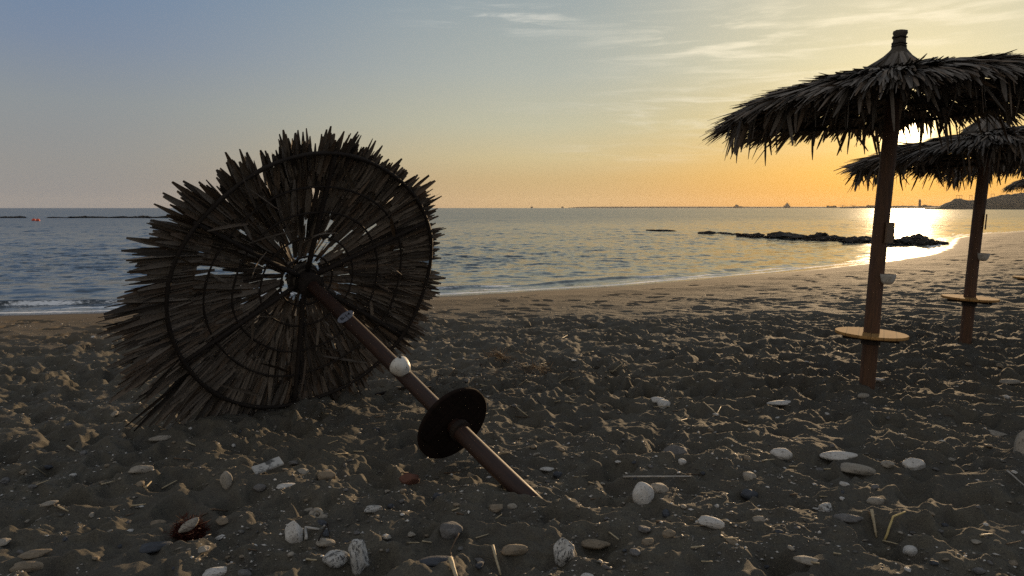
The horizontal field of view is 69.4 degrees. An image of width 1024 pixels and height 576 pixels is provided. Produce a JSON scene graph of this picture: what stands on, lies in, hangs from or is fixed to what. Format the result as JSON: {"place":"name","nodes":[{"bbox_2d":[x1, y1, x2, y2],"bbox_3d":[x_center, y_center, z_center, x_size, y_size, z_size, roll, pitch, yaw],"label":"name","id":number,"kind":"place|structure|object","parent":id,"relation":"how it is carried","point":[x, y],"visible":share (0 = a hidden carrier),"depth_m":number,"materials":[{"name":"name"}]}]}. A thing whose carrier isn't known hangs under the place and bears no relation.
{"place":"outdoors","nodes":[
{"label":"outdoors","id":0,"kind":"place"},
{"bbox_2d":[0,296,1016,575],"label":"shell flakes","id":1,"kind":"object","parent":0,"point":[550,486],"visible":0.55,"depth_m":4.16,"materials":[{"name":"white stone"}]},
{"bbox_2d":[0,231,1023,575],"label":"beach","id":2,"kind":"structure","parent":0,"point":[924,283],"depth_m":4.84,"materials":[{"name":"sand"}]},
{"bbox_2d":[0,477,9,483],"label":"pebble","id":3,"kind":"object","parent":2,"relation":"on","point":[5,480],"visible":1,"depth_m":4.26,"materials":[{"name":"grey stone"}]},
{"bbox_2d":[0,538,11,545],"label":"pebble","id":4,"kind":"object","parent":2,"relation":"on","point":[4,541],"visible":1,"depth_m":3.35,"materials":[{"name":"stone"}]},
{"bbox_2d":[9,560,43,572],"bbox_3d":[-2.067,1.190,3.158,0.134,0.051,0.076,1,8,-12],"label":"stone","id":5,"kind":"object","parent":2,"relation":"on","point":[31,566],"visible":0.89,"depth_m":3.14,"materials":[{"name":"stone"}]},
{"bbox_2d":[17,549,51,559],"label":"stone","id":6,"kind":"object","parent":2,"relation":"on","point":[35,553],"visible":1,"depth_m":3.21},
{"bbox_2d":[40,500,58,506],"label":"stone","id":7,"kind":"object","parent":2,"relation":"on","point":[49,503],"visible":1,"depth_m":3.68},
{"bbox_2d":[136,481,144,486],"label":"pebble","id":8,"kind":"object","parent":2,"relation":"on","point":[140,483],"visible":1,"depth_m":4.04,"materials":[{"name":"beige stone"}]},
{"bbox_2d":[128,465,153,473],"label":"stone","id":9,"kind":"object","parent":2,"relation":"on","point":[139,469],"visible":1,"depth_m":4.17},
{"bbox_2d":[139,541,171,552],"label":"stone","id":10,"kind":"object","parent":2,"relation":"on","point":[151,547],"visible":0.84,"depth_m":3.30,"materials":[{"name":"stone"}]},
{"bbox_2d":[150,519,166,524],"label":"pebble","id":11,"kind":"object","parent":2,"relation":"on","point":[157,521],"visible":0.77,"depth_m":3.63,"materials":[{"name":"beige stone"}]},
{"bbox_2d":[148,435,170,441],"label":"stone","id":12,"kind":"object","parent":2,"relation":"on","point":[160,438],"visible":0.95,"depth_m":4.95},
{"bbox_2d":[163,507,212,541],"bbox_3d":[-1.540,1.135,3.529,0.216,0.229,0.229,5,8,38],"label":"seaweed clump","id":13,"kind":"object","parent":2,"relation":"on","point":[199,531],"visible":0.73,"depth_m":3.50,"materials":[{"name":"plant"}]},
{"bbox_2d":[178,517,198,532],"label":"stone","id":14,"kind":"object","parent":13,"relation":"on","point":[193,522],"visible":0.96,"depth_m":3.47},
{"bbox_2d":[198,545,210,553],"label":"pebble","id":15,"kind":"object","parent":2,"relation":"on","point":[204,549],"visible":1,"depth_m":3.27,"materials":[{"name":"stone"}]},
{"bbox_2d":[202,566,226,575],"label":"stone","id":16,"kind":"object","parent":2,"relation":"on","point":[218,571],"visible":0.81,"depth_m":3.11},
{"bbox_2d":[215,516,228,524],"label":"pebble","id":17,"kind":"object","parent":2,"relation":"on","point":[222,520],"visible":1,"depth_m":3.60,"materials":[{"name":"beige stone"}]},
{"bbox_2d":[220,471,232,489],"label":"stone","id":18,"kind":"object","parent":2,"relation":"on","point":[226,479],"visible":1,"depth_m":3.99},
{"bbox_2d":[237,569,251,575],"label":"pebble","id":19,"kind":"object","parent":2,"relation":"on","point":[244,572],"visible":1,"depth_m":3.10,"materials":[{"name":"grey stone"}]},
{"bbox_2d":[253,483,265,491],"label":"pebble","id":20,"kind":"object","parent":2,"relation":"on","point":[259,487],"visible":1,"depth_m":3.99,"materials":[{"name":"grey stone"}]},
{"bbox_2d":[251,456,283,473],"bbox_3d":[-1.395,1.013,4.220,0.169,0.020,0.108,-8,24,-35],"label":"stone","id":21,"kind":"object","parent":2,"relation":"on","point":[273,463],"visible":1,"depth_m":4.21,"materials":[{"name":"stone"}]},
{"bbox_2d":[276,483,295,488],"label":"stone","id":22,"kind":"object","parent":2,"relation":"on","point":[282,485],"visible":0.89,"depth_m":3.97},
{"bbox_2d":[289,460,297,464],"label":"pebble","id":23,"kind":"object","parent":2,"relation":"on","point":[294,462],"visible":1,"depth_m":4.43,"materials":[{"name":"grey stone"}]},
{"bbox_2d":[285,521,302,542],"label":"stone","id":24,"kind":"object","parent":2,"relation":"on","point":[293,531],"visible":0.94,"depth_m":3.37,"materials":[{"name":"stone"}]},
{"bbox_2d":[297,468,308,473],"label":"pebble","id":25,"kind":"object","parent":2,"relation":"on","point":[303,470],"visible":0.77,"depth_m":4.21,"materials":[{"name":"stone"}]},
{"bbox_2d":[304,526,319,539],"bbox_3d":[-0.925,1.127,3.395,0.069,0.044,0.068,0,6,0],"label":"bent stick","id":26,"kind":"object","parent":2,"relation":"on","point":[305,531],"visible":1,"depth_m":3.41,"materials":[{"name":"grey wood"}]},
{"bbox_2d":[309,508,327,517],"bbox_3d":[-0.955,1.125,3.643,0.095,0.084,0.033,-1,-29,-11],"label":"snail shell","id":27,"kind":"object","parent":2,"relation":"on","point":[314,511],"visible":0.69,"depth_m":3.64,"materials":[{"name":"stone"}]},
{"bbox_2d":[96,126,541,497],"bbox_3d":[-1.364,0.080,4.728,2.446,2.285,2.966,-2,6,-16],"label":"fallen parasol","id":28,"kind":"object","parent":2,"relation":"on","point":[184,322],"visible":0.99,"depth_m":5.30,"materials":[{"name":"brown plant"}]},
{"bbox_2d":[317,520,326,525],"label":"pebble","id":29,"kind":"object","parent":2,"relation":"on","point":[322,522],"visible":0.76,"depth_m":3.54,"materials":[{"name":"stone"}]},
{"bbox_2d":[316,538,334,546],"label":"stone","id":30,"kind":"object","parent":2,"relation":"on","point":[324,542],"visible":0.98,"depth_m":3.33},
{"bbox_2d":[318,523,330,540],"bbox_3d":[-0.840,1.118,3.361,0.047,0.058,0.112,1,6,8],"label":"weed strand","id":31,"kind":"object","parent":30,"relation":"on","point":[323,531],"visible":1,"depth_m":3.36,"materials":[{"name":"black plant"}]},
{"bbox_2d":[322,529,329,536],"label":"pebble","id":32,"kind":"object","parent":2,"relation":"on","point":[325,533],"visible":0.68,"depth_m":3.41,"materials":[{"name":"stone"}]},
{"bbox_2d":[317,470,335,480],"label":"stone","id":33,"kind":"object","parent":2,"relation":"on","point":[326,475],"visible":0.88,"depth_m":4.11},
{"bbox_2d":[322,550,348,567],"bbox_3d":[-0.764,1.172,3.202,0.095,0.071,0.098,3,7,24],"label":"stone","id":34,"kind":"object","parent":2,"relation":"on","point":[335,558],"visible":1,"depth_m":3.17,"materials":[{"name":"stone"}]},
{"bbox_2d":[348,539,368,575],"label":"stone","id":35,"kind":"object","parent":2,"relation":"on","point":[359,558],"visible":1,"depth_m":3.19,"materials":[{"name":"stone"}]},
{"bbox_2d":[364,505,381,512],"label":"stone","id":36,"kind":"object","parent":2,"relation":"on","point":[372,508],"visible":0.91,"depth_m":3.70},
{"bbox_2d":[375,386,430,394],"bbox_3d":[-0.937,0.883,6.320,0.486,0.118,0.149,0,6,0],"label":"dark branch","id":37,"kind":"object","parent":2,"relation":"on","point":[399,388],"visible":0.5,"depth_m":6.33,"materials":[{"name":"brown wood"}]},
{"bbox_2d":[399,473,419,484],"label":"stone","id":38,"kind":"object","parent":2,"relation":"on","point":[409,478],"visible":1,"depth_m":4.05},
{"bbox_2d":[417,555,453,566],"bbox_3d":[-0.330,1.157,3.128,0.172,0.043,0.088,-5,0,-5],"label":"stone","id":39,"kind":"object","parent":2,"relation":"on","point":[431,561],"visible":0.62,"depth_m":3.11,"materials":[{"name":"stone"}]},
{"bbox_2d":[432,492,444,500],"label":"stone","id":40,"kind":"object","parent":2,"relation":"on","point":[435,495],"visible":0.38,"depth_m":3.97,"materials":[{"name":"stone"}]},
{"bbox_2d":[440,521,462,539],"bbox_3d":[-0.284,1.123,3.416,0.109,0.076,0.077,0,9,-29],"label":"stone","id":41,"kind":"object","parent":2,"relation":"on","point":[450,530],"visible":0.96,"depth_m":3.39,"materials":[{"name":"stone"}]},
{"bbox_2d":[448,556,457,575],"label":"broken reed","id":42,"kind":"object","parent":2,"relation":"on","point":[452,563],"visible":1,"depth_m":3.03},
{"bbox_2d":[450,533,458,555],"bbox_3d":[-0.259,1.157,3.231,0.039,0.055,0.289,0,6,0],"label":"forked twig","id":43,"kind":"object","parent":2,"relation":"on","point":[454,543],"visible":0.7,"depth_m":3.33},
{"bbox_2d":[475,561,483,568],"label":"pebble","id":44,"kind":"object","parent":2,"relation":"on","point":[479,564],"visible":1,"depth_m":3.12,"materials":[{"name":"stone"}]},
{"bbox_2d":[489,504,502,512],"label":"pebble","id":45,"kind":"object","parent":2,"relation":"on","point":[495,508],"visible":1,"depth_m":3.68,"materials":[{"name":"beige stone"}]},
{"bbox_2d":[491,545,501,575],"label":"broken reed","id":46,"kind":"object","parent":2,"relation":"on","point":[495,557],"visible":1,"depth_m":3.18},
{"bbox_2d":[481,340,516,364],"bbox_3d":[-0.169,0.663,7.519,0.385,0.350,0.380,6,8,42],"label":"root tangle","id":47,"kind":"object","parent":2,"relation":"on","point":[501,356],"visible":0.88,"depth_m":7.53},
{"bbox_2d":[0,290,1023,575],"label":"shell grit","id":48,"kind":"object","parent":2,"relation":"on","point":[342,502],"visible":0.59,"depth_m":4.05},
{"bbox_2d":[507,503,517,509],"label":"stone","id":49,"kind":"object","parent":2,"relation":"on","point":[512,506],"visible":1,"depth_m":3.74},
{"bbox_2d":[501,544,527,555],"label":"stone","id":50,"kind":"object","parent":2,"relation":"on","point":[515,549],"visible":1,"depth_m":3.22,"materials":[{"name":"stone"}]},
{"bbox_2d":[329,353,717,419],"bbox_3d":[-0.084,0.898,6.715,5.367,0.334,2.752,0,6,0],"label":"beach wrack","id":51,"kind":"object","parent":2,"relation":"on","point":[527,372],"visible":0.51,"depth_m":6.71,"materials":[{"name":"plant"}]},
{"bbox_2d":[513,356,552,375],"bbox_3d":[0.215,0.756,7.106,0.412,0.206,0.366,0,6,0],"label":"root tangle","id":52,"kind":"object","parent":2,"relation":"on","point":[541,369],"visible":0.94,"depth_m":7.09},
{"bbox_2d":[540,467,553,471],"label":"stone","id":53,"kind":"object","parent":2,"relation":"on","point":[547,469],"visible":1,"depth_m":4.40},
{"bbox_2d":[553,471,561,477],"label":"stone","id":54,"kind":"object","parent":2,"relation":"on","point":[557,474],"visible":1,"depth_m":4.32,"materials":[{"name":"stone"}]},
{"bbox_2d":[553,538,574,566],"bbox_3d":[0.227,1.147,3.210,0.095,0.124,0.068,1,6,11],"label":"stone","id":55,"kind":"object","parent":2,"relation":"on","point":[563,550],"visible":0.89,"depth_m":3.19,"materials":[{"name":"stone"}]},
{"bbox_2d":[581,539,610,549],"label":"stone","id":56,"kind":"object","parent":2,"relation":"on","point":[592,544],"visible":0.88,"depth_m":3.42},
{"bbox_2d":[630,548,640,555],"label":"pebble","id":57,"kind":"object","parent":2,"relation":"on","point":[635,552],"visible":1,"depth_m":3.23,"materials":[{"name":"grey stone"}]},
{"bbox_2d":[632,482,653,504],"bbox_3d":[0.682,1.085,3.853,0.116,0.157,0.091,-3,10,0],"label":"stone","id":58,"kind":"object","parent":2,"relation":"on","point":[642,493],"visible":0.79,"depth_m":3.81,"materials":[{"name":"stone"}]},
{"bbox_2d":[638,525,650,532],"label":"pebble","id":59,"kind":"object","parent":2,"relation":"on","point":[643,529],"visible":1,"depth_m":3.45,"materials":[{"name":"grey stone"}]},
{"bbox_2d":[641,538,653,545],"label":"pebble","id":60,"kind":"object","parent":2,"relation":"on","point":[647,541],"visible":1,"depth_m":3.33,"materials":[{"name":"beige stone"}]},
{"bbox_2d":[623,476,690,477],"bbox_3d":[0.811,1.055,4.125,0.377,0.027,0.032,1,6,5],"label":"long stick","id":61,"kind":"object","parent":2,"relation":"on","point":[651,476],"visible":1,"depth_m":4.12,"materials":[{"name":"brown wood"}]},
{"bbox_2d":[651,397,664,402],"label":"stone","id":62,"kind":"object","parent":2,"relation":"on","point":[655,399],"visible":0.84,"depth_m":5.89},
{"bbox_2d":[650,483,668,493],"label":"stone","id":63,"kind":"object","parent":2,"relation":"on","point":[659,488],"visible":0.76,"depth_m":3.89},
{"bbox_2d":[657,399,669,408],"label":"stone","id":64,"kind":"object","parent":2,"relation":"on","point":[663,402],"visible":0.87,"depth_m":5.83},
{"bbox_2d":[662,509,669,517],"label":"pebble","id":65,"kind":"object","parent":2,"relation":"on","point":[665,513],"visible":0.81,"depth_m":3.65,"materials":[{"name":"stone"}]},
{"bbox_2d":[662,529,675,537],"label":"pebble","id":66,"kind":"object","parent":2,"relation":"on","point":[668,533],"visible":1,"depth_m":3.36,"materials":[{"name":"beige stone"}]},
{"bbox_2d":[663,445,687,453],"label":"stone","id":67,"kind":"object","parent":2,"relation":"on","point":[674,449],"visible":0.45,"depth_m":4.53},
{"bbox_2d":[678,458,686,464],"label":"stone","id":68,"kind":"object","parent":2,"relation":"on","point":[681,461],"visible":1,"depth_m":4.38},
{"bbox_2d":[697,515,724,528],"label":"stone","id":69,"kind":"object","parent":2,"relation":"on","point":[711,522],"visible":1,"depth_m":3.46,"materials":[{"name":"stone"}]},
{"bbox_2d":[726,536,737,544],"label":"pebble","id":70,"kind":"object","parent":2,"relation":"on","point":[732,541],"visible":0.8,"depth_m":3.32,"materials":[{"name":"beige stone"}]},
{"bbox_2d":[741,489,757,500],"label":"stone","id":71,"kind":"object","parent":2,"relation":"on","point":[747,494],"visible":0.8,"depth_m":3.97,"materials":[{"name":"stone"}]},
{"bbox_2d":[743,471,755,480],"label":"stone","id":72,"kind":"object","parent":2,"relation":"on","point":[748,475],"visible":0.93,"depth_m":4.15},
{"bbox_2d":[752,516,764,521],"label":"pebble","id":73,"kind":"object","parent":2,"relation":"on","point":[758,518],"visible":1,"depth_m":3.56,"materials":[{"name":"stone"}]},
{"bbox_2d":[767,400,790,405],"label":"stone","id":74,"kind":"object","parent":2,"relation":"on","point":[780,402],"visible":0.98,"depth_m":5.86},
{"bbox_2d":[770,448,792,459],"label":"stone","id":75,"kind":"object","parent":2,"relation":"on","point":[783,453],"visible":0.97,"depth_m":4.49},
{"bbox_2d":[793,555,817,565],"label":"stone","id":76,"kind":"object","parent":2,"relation":"on","point":[804,560],"visible":0.98,"depth_m":3.16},
{"bbox_2d":[818,502,831,511],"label":"stone","id":77,"kind":"object","parent":2,"relation":"on","point":[826,507],"visible":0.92,"depth_m":3.73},
{"bbox_2d":[819,450,857,460],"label":"stone","id":78,"kind":"object","parent":2,"relation":"on","point":[834,455],"visible":0.94,"depth_m":4.43,"materials":[{"name":"stone"}]},
{"bbox_2d":[832,513,863,522],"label":"stone","id":79,"kind":"object","parent":2,"relation":"on","point":[848,518],"visible":0.98,"depth_m":3.59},
{"bbox_2d":[840,462,875,475],"bbox_3d":[2.012,1.058,4.322,0.211,0.064,0.120,5,9,17],"label":"stone","id":80,"kind":"object","parent":2,"relation":"on","point":[856,469],"visible":0.94,"depth_m":4.28,"materials":[{"name":"stone"}]},
{"bbox_2d":[699,29,1023,389],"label":"standing parasol","id":81,"kind":"object","parent":2,"relation":"on","point":[878,96],"visible":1,"depth_m":6.07,"materials":[{"name":"brown plant"}]},
{"bbox_2d":[857,393,868,398],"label":"stone","id":82,"kind":"object","parent":2,"relation":"on","point":[862,395],"visible":0.91,"depth_m":5.87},
{"bbox_2d":[870,509,877,537],"bbox_3d":[1.754,1.140,3.588,0.016,0.124,0.071,0,6,0],"label":"dry stalk","id":83,"kind":"object","parent":2,"relation":"on","point":[873,520],"visible":1,"depth_m":3.58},
{"bbox_2d":[866,497,883,504],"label":"stone","id":84,"kind":"object","parent":2,"relation":"on","point":[875,500],"visible":0.98,"depth_m":3.80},
{"bbox_2d":[871,484,878,489],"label":"pebble","id":85,"kind":"object","parent":2,"relation":"on","point":[874,486],"visible":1,"depth_m":3.97,"materials":[{"name":"grey stone"}]},
{"bbox_2d":[881,460,894,467],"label":"pebble","id":86,"kind":"object","parent":2,"relation":"on","point":[887,464],"visible":1,"depth_m":4.29,"materials":[{"name":"stone"}]},
{"bbox_2d":[884,511,905,539],"bbox_3d":[1.836,1.140,3.554,0.139,0.125,0.022,-3,7,-24],"label":"dry stalk","id":87,"kind":"object","parent":2,"relation":"on","point":[888,528],"visible":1,"depth_m":3.54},
{"bbox_2d":[903,545,917,556],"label":"stone","id":88,"kind":"object","parent":2,"relation":"on","point":[910,550],"visible":1,"depth_m":3.34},
{"bbox_2d":[902,458,925,470],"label":"stone","id":89,"kind":"object","parent":2,"relation":"on","point":[914,464],"visible":0.97,"depth_m":4.31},
{"bbox_2d":[834,114,1023,343],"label":"standing parasol","id":90,"kind":"object","parent":2,"relation":"on","point":[985,151],"visible":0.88,"depth_m":8.20,"materials":[{"name":"brown plant"}]},
{"bbox_2d":[929,560,938,565],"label":"pebble","id":91,"kind":"object","parent":2,"relation":"on","point":[933,562],"visible":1,"depth_m":3.14,"materials":[{"name":"stone"}]},
{"bbox_2d":[971,539,981,543],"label":"pebble","id":92,"kind":"object","parent":2,"relation":"on","point":[975,541],"visible":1,"depth_m":3.34,"materials":[{"name":"stone"}]},
{"bbox_2d":[972,567,985,574],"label":"pebble","id":93,"kind":"object","parent":2,"relation":"on","point":[978,570],"visible":1,"depth_m":3.09,"materials":[{"name":"grey stone"}]},
{"bbox_2d":[940,163,1023,280],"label":"standing parasol","id":94,"kind":"object","parent":2,"relation":"on","point":[1003,172],"visible":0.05,"depth_m":12.50,"materials":[{"name":"brown plant"}]},
{"bbox_2d":[989,430,1006,436],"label":"stone","id":95,"kind":"object","parent":2,"relation":"on","point":[995,433],"visible":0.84,"depth_m":5.07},
{"bbox_2d":[999,379,1020,384],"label":"stone","id":96,"kind":"object","parent":2,"relation":"on","point":[1010,381],"visible":0.95,"depth_m":6.44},
{"bbox_2d":[1000,179,1023,192],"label":"standing parasol","id":97,"kind":"object","parent":2,"relation":"on","point":[1015,185],"visible":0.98,"depth_m":23.96,"materials":[{"name":"brown plant"}]},
{"bbox_2d":[1008,560,1017,565],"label":"pebble","id":98,"kind":"object","parent":2,"relation":"on","point":[1013,562],"visible":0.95,"depth_m":3.21,"materials":[{"name":"beige stone"}]},
{"bbox_2d":[1013,430,1023,453],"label":"stone","id":99,"kind":"object","parent":2,"relation":"on","point":[1019,443],"visible":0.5,"depth_m":4.44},
{"bbox_2d":[0,208,1023,314],"bbox_3d":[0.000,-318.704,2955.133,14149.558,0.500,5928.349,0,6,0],"label":"sea","id":100,"kind":"structure","parent":0,"point":[60,265],"depth_m":35.77,"materials":[{"name":"liquid"}]},
{"bbox_2d":[646,229,674,230],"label":"boulder","id":101,"kind":"object","parent":100,"relation":"in","point":[659,230],"visible":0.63,"depth_m":58.84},
{"bbox_2d":[698,231,715,233],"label":"boulder","id":102,"kind":"object","parent":100,"relation":"in","point":[707,232],"visible":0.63,"depth_m":52.59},
{"bbox_2d":[735,233,747,236],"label":"boulder","id":103,"kind":"object","parent":100,"relation":"in","point":[741,235],"visible":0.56,"depth_m":47.83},
{"bbox_2d":[747,233,764,237],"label":"boulder","id":104,"kind":"object","parent":100,"relation":"in","point":[754,235],"visible":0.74,"depth_m":47.05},
{"bbox_2d":[763,231,791,237],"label":"boulder","id":105,"kind":"object","parent":100,"relation":"in","point":[773,234],"visible":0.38,"depth_m":45.23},
{"bbox_2d":[776,233,806,238],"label":"boulder","id":106,"kind":"object","parent":100,"relation":"in","point":[792,236],"visible":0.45,"depth_m":43.82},
{"bbox_2d":[801,232,828,239],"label":"boulder","id":107,"kind":"object","parent":100,"relation":"in","point":[810,237],"visible":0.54,"depth_m":42.86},
{"bbox_2d":[814,235,845,240],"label":"boulder","id":108,"kind":"object","parent":100,"relation":"in","point":[831,238],"visible":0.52,"depth_m":42.33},
{"bbox_2d":[838,236,870,242],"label":"boulder","id":109,"kind":"object","parent":100,"relation":"in","point":[853,239],"visible":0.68,"depth_m":39.16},
{"bbox_2d":[887,238,915,244],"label":"boulder","id":110,"kind":"object","parent":100,"relation":"in","point":[900,241],"visible":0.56,"depth_m":37.43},
{"bbox_2d":[901,233,928,241],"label":"boulder","id":111,"kind":"object","parent":100,"relation":"in","point":[916,237],"visible":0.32,"depth_m":39.24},
{"bbox_2d":[914,238,940,244],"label":"boulder","id":112,"kind":"object","parent":100,"relation":"in","point":[926,241],"visible":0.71,"depth_m":36.96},
{"bbox_2d":[0,0,1023,207],"label":"sky","id":113,"kind":"structure","parent":0,"point":[104,103],"materials":[{"name":"blue"}]},
{"bbox_2d":[571,206,839,207],"bbox_3d":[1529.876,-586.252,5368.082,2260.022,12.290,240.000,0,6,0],"label":"island","id":114,"kind":"structure","parent":0,"point":[693,207],"depth_m":5276.69,"materials":[{"name":"stone"}]},
{"bbox_2d":[840,205,938,207],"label":"shore","id":115,"kind":"structure","parent":0,"point":[891,207],"depth_m":3138.52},
{"bbox_2d":[925,193,1023,208],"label":"headland","id":116,"kind":"structure","parent":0,"point":[1011,201],"depth_m":867.87,"materials":[{"name":"stone"}]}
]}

